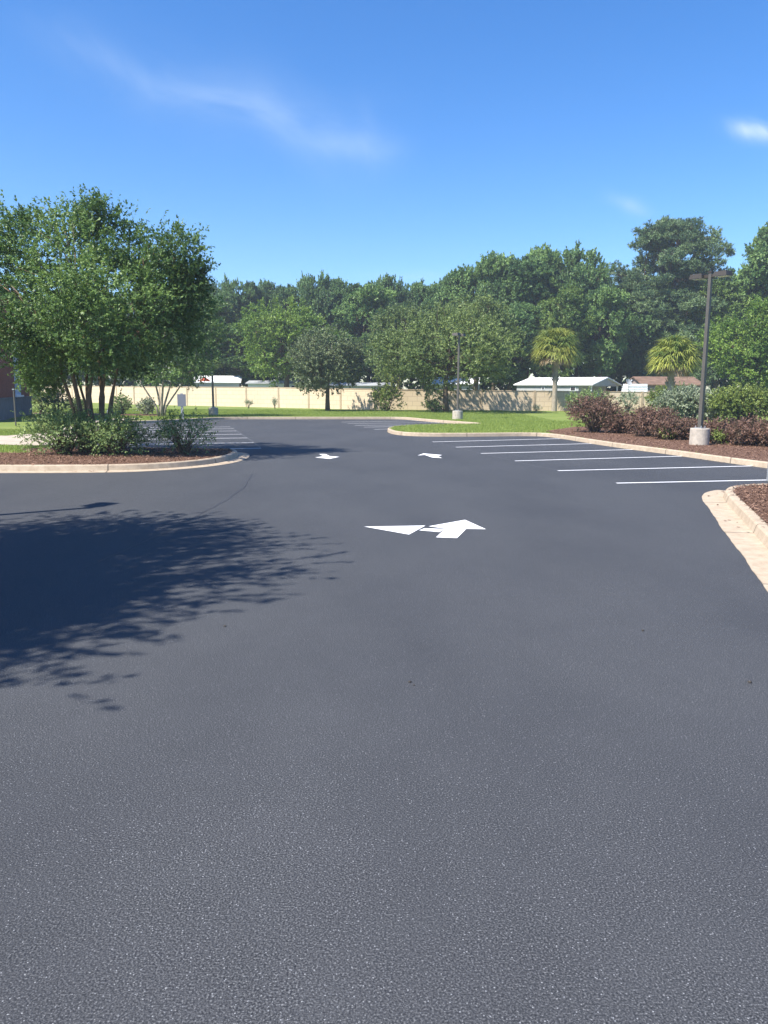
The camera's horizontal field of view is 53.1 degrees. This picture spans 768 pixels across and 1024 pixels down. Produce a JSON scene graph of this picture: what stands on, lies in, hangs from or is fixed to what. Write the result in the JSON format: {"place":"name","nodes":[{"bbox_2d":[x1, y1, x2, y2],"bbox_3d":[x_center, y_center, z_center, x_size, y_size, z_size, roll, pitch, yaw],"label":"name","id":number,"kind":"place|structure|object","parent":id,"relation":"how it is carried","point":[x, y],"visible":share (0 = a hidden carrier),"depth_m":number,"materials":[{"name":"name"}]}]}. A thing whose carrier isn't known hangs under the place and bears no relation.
{"place":"outdoors","nodes":[
{"label":"outdoors","id":0,"kind":"place"},
{"bbox_2d":[0,418,140,444],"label":"sidewalk","id":1,"kind":"structure","parent":0,"point":[8,440],"depth_m":26.77,"materials":[{"name":"concrete"}]},
{"bbox_2d":[7,408,555,421],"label":"lawn grass","id":2,"kind":"structure","parent":0,"point":[488,416],"depth_m":54.25,"materials":[{"name":"green plant"}]},
{"bbox_2d":[0,419,767,1023],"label":"parking lot","id":3,"kind":"structure","parent":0,"point":[534,791],"depth_m":4.45,"materials":[{"name":"grey asphalt"}]},
{"bbox_2d":[0,448,249,472],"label":"kerb","id":4,"kind":"structure","parent":3,"relation":"on","point":[234,456],"depth_m":18.58,"materials":[{"name":"concrete"}]},
{"bbox_2d":[97,417,767,485],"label":"kerb","id":5,"kind":"structure","parent":3,"relation":"on","point":[748,462],"depth_m":32.19,"materials":[{"name":"concrete"}]},
{"bbox_2d":[177,393,185,418],"bbox_3d":[-11.868,-6.218,45.174,0.500,1.500,0.075,0,9,0],"label":"street sign","id":6,"kind":"object","parent":5,"relation":"on","point":[181,399],"visible":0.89,"depth_m":45.09,"materials":[{"name":"metal"}]},
{"bbox_2d":[702,485,767,591],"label":"kerb","id":7,"kind":"structure","parent":3,"relation":"on","point":[744,528],"depth_m":11.01,"materials":[{"name":"concrete"}]},
{"bbox_2d":[0,401,767,453],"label":"lawn","id":8,"kind":"structure","parent":0,"point":[549,415],"depth_m":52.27,"materials":[{"name":"green plant"}]},
{"bbox_2d":[12,389,16,425],"bbox_3d":[-17.467,-4.944,36.368,0.090,1.745,0.090,0,9,0],"label":"marker post","id":9,"kind":"object","parent":8,"relation":"on","point":[14,406],"visible":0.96,"depth_m":36.34,"materials":[{"name":"grey metal"}]},
{"bbox_2d":[0,428,97,452],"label":"lawn grass","id":10,"kind":"structure","parent":8,"relation":"on","point":[11,431],"depth_m":24.44,"materials":[{"name":"green plant"}]},
{"bbox_2d":[38,386,71,415],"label":"shrub","id":11,"kind":"object","parent":8,"relation":"on","point":[57,399],"visible":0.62,"depth_m":49.81,"materials":[{"name":"green plant"}]},
{"bbox_2d":[34,413,156,415],"bbox_3d":[-19.915,-6.698,52.695,12.282,0.001,3.609,2,9,11],"label":"mulch bed","id":12,"kind":"object","parent":8,"relation":"on","point":[115,414],"depth_m":52.52,"materials":[{"name":"brown wood"}]},
{"bbox_2d":[29,389,60,412],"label":"shrub","id":13,"kind":"object","parent":12,"relation":"on","point":[36,400],"visible":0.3,"depth_m":54.40,"materials":[{"name":"green plant"}]},
{"bbox_2d":[65,395,85,412],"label":"shrub","id":14,"kind":"object","parent":12,"relation":"on","point":[75,403],"visible":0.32,"depth_m":54.79,"materials":[{"name":"green plant"}]},
{"bbox_2d":[113,393,132,413],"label":"shrub","id":15,"kind":"object","parent":12,"relation":"on","point":[124,404],"visible":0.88,"depth_m":52.95,"materials":[{"name":"green plant"}]},
{"bbox_2d":[134,396,155,414],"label":"shrub","id":16,"kind":"object","parent":12,"relation":"on","point":[147,402],"visible":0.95,"depth_m":52.19,"materials":[{"name":"green plant"}]},
{"bbox_2d":[0,446,231,464],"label":"mulch bed","id":17,"kind":"object","parent":8,"relation":"on","point":[115,458],"visible":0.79,"depth_m":20.48,"materials":[{"name":"brown wood"}]},
{"bbox_2d":[10,397,105,455],"bbox_3d":[-8.947,-2.375,21.300,2.441,1.623,2.068,2,9,12],"label":"shrub","id":18,"kind":"object","parent":17,"relation":"on","point":[62,443],"visible":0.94,"depth_m":21.09,"materials":[{"name":"green plant"}]},
{"bbox_2d":[0,183,223,451],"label":"crape myrtle","id":19,"kind":"object","parent":17,"relation":"on","point":[50,346],"visible":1,"depth_m":20.76,"materials":[{"name":"green plant"}]},
{"bbox_2d":[73,404,156,456],"bbox_3d":[-7.418,-2.260,21.135,2.232,1.458,1.934,0,9,0],"label":"shrub","id":20,"kind":"object","parent":17,"relation":"on","point":[113,444],"visible":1,"depth_m":21.01,"materials":[{"name":"green plant"}]},
{"bbox_2d":[144,405,218,454],"bbox_3d":[-5.605,-2.260,21.345,2.075,1.408,2.060,0,9,0],"label":"shrub","id":21,"kind":"object","parent":17,"relation":"on","point":[171,429],"visible":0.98,"depth_m":21.31,"materials":[{"name":"green plant"}]},
{"bbox_2d":[109,293,232,416],"bbox_3d":[-13.541,-10.263,48.414,7.776,8.573,5.332,-3,10,-21],"label":"crape myrtle","id":22,"kind":"object","parent":8,"relation":"on","point":[196,367],"visible":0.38,"depth_m":48.02,"materials":[{"name":"green plant"}]},
{"bbox_2d":[208,341,221,414],"bbox_3d":[-11.532,-8.958,51.669,1.360,5.045,0.639,-5,10,-28],"label":"lamp post","id":23,"kind":"object","parent":8,"relation":"on","point":[213,409],"visible":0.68,"depth_m":51.73,"materials":[{"name":"grey metal"}]},
{"bbox_2d":[212,322,281,386],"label":"broadleaf tree","id":24,"kind":"object","parent":8,"relation":"on","point":[241,369],"visible":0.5,"depth_m":88.65,"materials":[{"name":"green plant"}]},
{"bbox_2d":[226,293,350,386],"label":"bright green tree","id":25,"kind":"object","parent":8,"relation":"on","point":[284,327],"visible":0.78,"depth_m":80.25,"materials":[{"name":"green plant"}]},
{"bbox_2d":[282,324,369,410],"bbox_3d":[-4.605,-11.532,61.954,6.933,6.952,6.767,0,9,0],"label":"live oak","id":26,"kind":"object","parent":8,"relation":"on","point":[322,368],"visible":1,"depth_m":60.61,"materials":[{"name":"green plant"}]},
{"bbox_2d":[326,332,371,381],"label":"broadleaf tree","id":27,"kind":"object","parent":8,"relation":"on","point":[359,359],"visible":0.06,"depth_m":86.94,"materials":[{"name":"green plant"}]},
{"bbox_2d":[358,323,409,385],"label":"broadleaf tree","id":28,"kind":"object","parent":8,"relation":"on","point":[365,337],"visible":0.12,"depth_m":86.78,"materials":[{"name":"green plant"}]},
{"bbox_2d":[367,360,406,410],"bbox_3d":[0.254,-10.294,62.279,3.353,4.286,3.142,0,9,0],"label":"young shrub","id":29,"kind":"object","parent":8,"relation":"on","point":[386,391],"visible":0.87,"depth_m":62.20,"materials":[{"name":"green plant"}]},
{"bbox_2d":[364,303,438,388],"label":"green tree","id":30,"kind":"object","parent":8,"relation":"on","point":[382,321],"visible":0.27,"depth_m":77.68,"materials":[{"name":"green plant"}]},
{"bbox_2d":[420,396,444,411],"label":"shrub","id":31,"kind":"object","parent":8,"relation":"on","point":[431,404],"visible":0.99,"depth_m":60.23,"materials":[{"name":"green plant"}]},
{"bbox_2d":[367,300,528,411],"bbox_3d":[4.790,-11.974,59.496,12.190,8.677,12.335,0,9,0],"label":"spreading tree","id":32,"kind":"object","parent":8,"relation":"on","point":[481,344],"visible":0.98,"depth_m":58.35,"materials":[{"name":"green plant"}]},
{"bbox_2d":[452,333,465,418],"bbox_3d":[4.495,-8.166,46.527,0.639,5.245,1.360,5,10,28],"label":"lamp post","id":33,"kind":"object","parent":8,"relation":"on","point":[457,413],"visible":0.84,"depth_m":46.53,"materials":[{"name":"grey metal"}]},
{"bbox_2d":[530,325,583,410],"bbox_3d":[14.213,-11.879,63.524,4.791,7.042,4.671,0,9,0],"label":"palm tree","id":34,"kind":"object","parent":8,"relation":"on","point":[553,342],"visible":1,"depth_m":62.53,"materials":[{"name":"green plant"}]},
{"bbox_2d":[564,386,613,407],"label":"shrub","id":35,"kind":"object","parent":8,"relation":"on","point":[588,393],"visible":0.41,"depth_m":61.76,"materials":[{"name":"green plant"}]},
{"bbox_2d":[613,391,641,411],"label":"shrub","id":36,"kind":"object","parent":8,"relation":"on","point":[629,397],"visible":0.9,"depth_m":60.88,"materials":[{"name":"green plant"}]},
{"bbox_2d":[612,276,690,378],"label":"tree","id":37,"kind":"object","parent":8,"relation":"on","point":[655,306],"visible":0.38,"depth_m":91.77,"materials":[{"name":"green plant"}]},
{"bbox_2d":[546,427,767,461],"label":"mulch bed","id":38,"kind":"object","parent":8,"relation":"on","point":[727,446],"visible":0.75,"depth_m":26.06,"materials":[{"name":"brown wood"}]},
{"bbox_2d":[564,390,626,432],"bbox_3d":[9.132,-4.354,33.248,2.744,1.873,2.344,0,9,0],"label":"burgundy shrub","id":39,"kind":"object","parent":38,"relation":"on","point":[592,420],"visible":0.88,"depth_m":32.94,"materials":[{"name":"brown plant"}]},
{"bbox_2d":[598,408,636,433],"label":"burgundy shrub","id":40,"kind":"object","parent":38,"relation":"on","point":[616,423],"visible":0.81,"depth_m":32.35,"materials":[{"name":"brown plant"}]},
{"bbox_2d":[624,403,680,435],"bbox_3d":[10.731,-3.658,30.601,2.444,1.351,2.200,0,9,0],"label":"burgundy shrub","id":41,"kind":"object","parent":38,"relation":"on","point":[641,419],"visible":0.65,"depth_m":30.31,"materials":[{"name":"brown plant"}]},
{"bbox_2d":[656,428,676,439],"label":"weed","id":42,"kind":"object","parent":38,"relation":"on","point":[671,434],"visible":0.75,"depth_m":28.43,"materials":[{"name":"green plant"}]},
{"bbox_2d":[644,413,697,439],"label":"burgundy shrub","id":43,"kind":"object","parent":38,"relation":"on","point":[679,427],"visible":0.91,"depth_m":28.50,"materials":[{"name":"brown plant"}]},
{"bbox_2d":[689,270,732,444],"bbox_3d":[10.697,-5.037,25.643,0.639,5.765,1.360,-6,11,-34],"label":"lamp post","id":44,"kind":"object","parent":38,"relation":"on","point":[699,434],"visible":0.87,"depth_m":25.63,"materials":[{"name":"grey metal"}]},
{"bbox_2d":[710,427,727,443],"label":"weed","id":45,"kind":"object","parent":38,"relation":"on","point":[718,435],"visible":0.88,"depth_m":26.19,"materials":[{"name":"green plant"}]},
{"bbox_2d":[697,415,747,442],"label":"burgundy shrub","id":46,"kind":"object","parent":38,"relation":"on","point":[713,424],"visible":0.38,"depth_m":27.08,"materials":[{"name":"brown plant"}]},
{"bbox_2d":[717,413,767,445],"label":"burgundy shrub","id":47,"kind":"object","parent":38,"relation":"on","point":[742,431],"visible":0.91,"depth_m":25.62,"materials":[{"name":"brown plant"}]},
{"bbox_2d":[754,423,767,445],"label":"burgundy shrub","id":48,"kind":"object","parent":38,"relation":"on","point":[765,432],"visible":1,"depth_m":24.92,"materials":[{"name":"brown plant"}]},
{"bbox_2d":[605,214,735,324],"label":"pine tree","id":49,"kind":"object","parent":8,"relation":"on","point":[666,253],"visible":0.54,"depth_m":92.59,"materials":[{"name":"green plant"}]},
{"bbox_2d":[643,381,697,412],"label":"clipped hedge","id":50,"kind":"object","parent":8,"relation":"on","point":[651,397],"visible":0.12,"depth_m":60.15,"materials":[{"name":"green plant"}]},
{"bbox_2d":[644,332,701,411],"bbox_3d":[19.919,-9.618,53.159,4.067,5.925,4.032,0,9,0],"label":"palm tree","id":51,"kind":"object","parent":8,"relation":"on","point":[669,353],"visible":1,"depth_m":52.26,"materials":[{"name":"green plant"}]},
{"bbox_2d":[646,382,726,419],"bbox_3d":[18.776,-6.832,47.371,5.205,2.349,3.511,0,9,0],"label":"clipped hedge","id":52,"kind":"object","parent":8,"relation":"on","point":[685,401],"visible":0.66,"depth_m":46.77,"materials":[{"name":"green plant"}]},
{"bbox_2d":[650,290,741,388],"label":"broadleaf tree","id":53,"kind":"object","parent":8,"relation":"on","point":[697,300],"visible":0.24,"depth_m":88.97,"materials":[{"name":"green plant"}]},
{"bbox_2d":[693,294,767,390],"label":"broad green tree","id":54,"kind":"object","parent":8,"relation":"on","point":[743,359],"visible":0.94,"depth_m":67.08,"materials":[{"name":"green plant"}]},
{"bbox_2d":[705,379,767,420],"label":"clipped hedge","id":55,"kind":"object","parent":8,"relation":"on","point":[739,400],"visible":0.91,"depth_m":44.91,"materials":[{"name":"green plant"}]},
{"bbox_2d":[733,483,767,523],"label":"mulch bed","id":56,"kind":"object","parent":8,"relation":"on","point":[758,500],"visible":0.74,"depth_m":13.26,"materials":[{"name":"brown wood"}]},
{"bbox_2d":[754,390,767,415],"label":"clipped hedge","id":57,"kind":"object","parent":8,"relation":"on","point":[763,403],"visible":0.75,"depth_m":44.19,"materials":[{"name":"green plant"}]},
{"bbox_2d":[0,0,767,390],"label":"sky","id":58,"kind":"structure","parent":0,"point":[355,141],"materials":[{"name":"blue"}]},
{"label":"ground","id":59,"kind":"structure","parent":0,"visible":0},
{"bbox_2d":[0,291,31,420],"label":"brick building","id":60,"kind":"structure","parent":59,"relation":"on","point":[23,400],"depth_m":45.45,"materials":[{"name":"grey brick"}]},
{"bbox_2d":[13,347,23,396],"bbox_3d":[-22.799,-8.870,47.561,0.380,3.450,2.400,-2,9,-15],"label":"window","id":61,"kind":"structure","parent":60,"relation":"in","point":[17,394],"depth_m":47.72,"materials":[{"name":"blue glass"}]},
{"bbox_2d":[25,298,77,378],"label":"broadleaf tree","id":62,"kind":"object","parent":59,"relation":"on","point":[40,328],"depth_m":102.74,"materials":[{"name":"green plant"}]},
{"bbox_2d":[54,293,116,384],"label":"broadleaf tree","id":63,"kind":"object","parent":59,"relation":"on","point":[97,380],"depth_m":102.31,"materials":[{"name":"green plant"}]},
{"bbox_2d":[111,288,170,385],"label":"broadleaf tree","id":64,"kind":"object","parent":59,"relation":"on","point":[135,314],"depth_m":99.43,"materials":[{"name":"green plant"}]},
{"bbox_2d":[175,297,245,376],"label":"broadleaf tree","id":65,"kind":"object","parent":59,"relation":"on","point":[228,314],"visible":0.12,"depth_m":90.51,"materials":[{"name":"green plant"}]},
{"bbox_2d":[204,282,220,294],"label":"broadleaf tree","id":66,"kind":"object","parent":59,"relation":"on","point":[214,286],"visible":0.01,"depth_m":104.80,"materials":[{"name":"green plant"}]},
{"bbox_2d":[194,376,241,386],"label":"shed","id":67,"kind":"structure","parent":59,"relation":"on","point":[227,381],"depth_m":87.42,"materials":[{"name":"grey"}]},
{"bbox_2d":[209,272,252,373],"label":"broadleaf tree","id":68,"kind":"object","parent":59,"relation":"on","point":[237,300],"visible":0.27,"depth_m":98.03,"materials":[{"name":"green plant"}]},
{"bbox_2d":[242,280,270,320],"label":"broadleaf tree","id":69,"kind":"object","parent":59,"relation":"on","point":[255,292],"visible":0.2,"depth_m":100.09,"materials":[{"name":"green plant"}]},
{"bbox_2d":[252,278,280,379],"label":"broadleaf tree","id":70,"kind":"object","parent":59,"relation":"on","point":[267,286],"visible":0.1,"depth_m":106.10,"materials":[{"name":"green plant"}]},
{"bbox_2d":[245,380,298,386],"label":"mobile home","id":71,"kind":"object","parent":59,"relation":"on","point":[252,383],"visible":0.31,"depth_m":84.87,"materials":[{"name":"grey"}]},
{"bbox_2d":[270,284,300,380],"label":"broadleaf tree","id":72,"kind":"object","parent":59,"relation":"on","point":[284,293],"visible":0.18,"depth_m":99.94,"materials":[{"name":"green plant"}]},
{"bbox_2d":[294,270,309,387],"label":"broadleaf tree","id":73,"kind":"object","parent":59,"relation":"on","point":[301,281],"visible":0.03,"depth_m":103.60,"materials":[{"name":"green plant"}]},
{"bbox_2d":[299,270,338,331],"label":"broadleaf tree","id":74,"kind":"object","parent":59,"relation":"on","point":[318,299],"visible":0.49,"depth_m":97.37,"materials":[{"name":"green plant"}]},
{"bbox_2d":[329,276,348,292],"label":"broadleaf tree","id":75,"kind":"object","parent":59,"relation":"on","point":[338,282],"visible":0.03,"depth_m":105.96,"materials":[{"name":"green plant"}]},
{"bbox_2d":[326,282,369,333],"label":"broadleaf tree","id":76,"kind":"object","parent":59,"relation":"on","point":[338,293],"visible":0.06,"depth_m":97.77,"materials":[{"name":"green plant"}]},
{"bbox_2d":[320,382,390,388],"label":"mobile home","id":77,"kind":"object","parent":59,"relation":"on","point":[364,385],"visible":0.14,"depth_m":80.96,"materials":[{"name":"grey"}]},
{"bbox_2d":[331,282,397,381],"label":"broadleaf tree","id":78,"kind":"object","parent":59,"relation":"on","point":[357,310],"visible":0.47,"depth_m":89.90,"materials":[{"name":"green plant"}]},
{"bbox_2d":[377,272,407,313],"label":"broadleaf tree","id":79,"kind":"object","parent":59,"relation":"on","point":[387,281],"visible":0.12,"depth_m":99.45,"materials":[{"name":"green plant"}]},
{"bbox_2d":[30,363,759,399],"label":"undergrowth","id":80,"kind":"object","parent":59,"relation":"on","point":[722,383],"visible":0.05,"depth_m":101.92,"materials":[{"name":"green plant"}]},
{"bbox_2d":[29,386,767,411],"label":"boundary wall","id":81,"kind":"structure","parent":59,"relation":"on","point":[491,400],"depth_m":68.07,"materials":[{"name":"beige concrete"}]},
{"bbox_2d":[403,281,426,385],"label":"broadleaf tree","id":82,"kind":"object","parent":59,"relation":"on","point":[410,291],"depth_m":105.06,"materials":[{"name":"green plant"}]},
{"bbox_2d":[399,278,441,388],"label":"broadleaf tree","id":83,"kind":"object","parent":59,"relation":"on","point":[418,298],"visible":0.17,"depth_m":94.20,"materials":[{"name":"green plant"}]},
{"bbox_2d":[423,278,443,373],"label":"broadleaf tree","id":84,"kind":"object","parent":59,"relation":"on","point":[434,285],"visible":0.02,"depth_m":101.55,"materials":[{"name":"green plant"}]},
{"bbox_2d":[433,263,478,367],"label":"broadleaf tree","id":85,"kind":"object","parent":59,"relation":"on","point":[455,282],"visible":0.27,"depth_m":92.85,"materials":[{"name":"green plant"}]},
{"bbox_2d":[431,377,481,389],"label":"mobile home","id":86,"kind":"object","parent":59,"relation":"on","point":[463,386],"visible":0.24,"depth_m":78.89,"materials":[{"name":"grey"}]},
{"bbox_2d":[435,288,526,389],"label":"olive green tree","id":87,"kind":"object","parent":59,"relation":"on","point":[487,306],"visible":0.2,"depth_m":68.23,"materials":[{"name":"green plant"}]},
{"bbox_2d":[466,250,517,389],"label":"broadleaf tree","id":88,"kind":"object","parent":59,"relation":"on","point":[491,266],"visible":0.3,"depth_m":91.03,"materials":[{"name":"green plant"}]},
{"bbox_2d":[488,302,547,389],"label":"broadleaf tree","id":89,"kind":"object","parent":59,"relation":"on","point":[527,315],"visible":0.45,"depth_m":84.56,"materials":[{"name":"green plant"}]},
{"bbox_2d":[488,253,561,377],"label":"broadleaf tree","id":90,"kind":"object","parent":59,"relation":"on","point":[525,274],"visible":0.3,"depth_m":88.19,"materials":[{"name":"green plant"}]},
{"bbox_2d":[523,242,564,377],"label":"broadleaf tree","id":91,"kind":"object","parent":59,"relation":"on","point":[549,255],"visible":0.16,"depth_m":92.76,"materials":[{"name":"green plant"}]},
{"bbox_2d":[527,280,598,377],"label":"broadleaf tree","id":92,"kind":"object","parent":59,"relation":"on","point":[564,312],"visible":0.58,"depth_m":84.29,"materials":[{"name":"green plant"}]},
{"bbox_2d":[513,377,621,390],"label":"mobile home","id":93,"kind":"object","parent":59,"relation":"on","point":[565,384],"visible":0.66,"depth_m":78.86,"materials":[{"name":"grey"}]},
{"bbox_2d":[547,240,614,376],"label":"broadleaf tree","id":94,"kind":"object","parent":59,"relation":"on","point":[587,277],"visible":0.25,"depth_m":90.97,"materials":[{"name":"green plant"}]},
{"bbox_2d":[577,284,633,376],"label":"broadleaf tree","id":95,"kind":"object","parent":59,"relation":"on","point":[605,348],"visible":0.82,"depth_m":86.31,"materials":[{"name":"green plant"}]},
{"bbox_2d":[622,384,647,391],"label":"camper trailer","id":96,"kind":"object","parent":59,"relation":"on","point":[638,387],"visible":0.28,"depth_m":72.93,"materials":[{"name":"white metal"}]},
{"bbox_2d":[612,301,668,377],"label":"broadleaf tree","id":97,"kind":"object","parent":59,"relation":"on","point":[638,331],"visible":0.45,"depth_m":91.13,"materials":[{"name":"green plant"}]},
{"bbox_2d":[625,376,700,391],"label":"house","id":98,"kind":"structure","parent":59,"relation":"on","point":[652,382],"depth_m":77.13,"materials":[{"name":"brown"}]},
{"bbox_2d":[676,277,757,388],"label":"broadleaf tree","id":99,"kind":"object","parent":59,"relation":"on","point":[719,288],"visible":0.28,"depth_m":88.63,"materials":[{"name":"green plant"}]},
{"bbox_2d":[726,261,744,385],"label":"broadleaf tree","id":100,"kind":"object","parent":59,"relation":"on","point":[733,270],"visible":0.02,"depth_m":99.96,"materials":[{"name":"green plant"}]},
{"bbox_2d":[726,221,767,389],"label":"broadleaf tree","id":101,"kind":"object","parent":59,"relation":"on","point":[754,277],"visible":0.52,"depth_m":87.89,"materials":[{"name":"green plant"}]},
{"bbox_2d":[756,283,767,348],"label":"broadleaf tree","id":102,"kind":"object","parent":59,"relation":"on","point":[761,292],"visible":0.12,"depth_m":88.14,"materials":[{"name":"green plant"}]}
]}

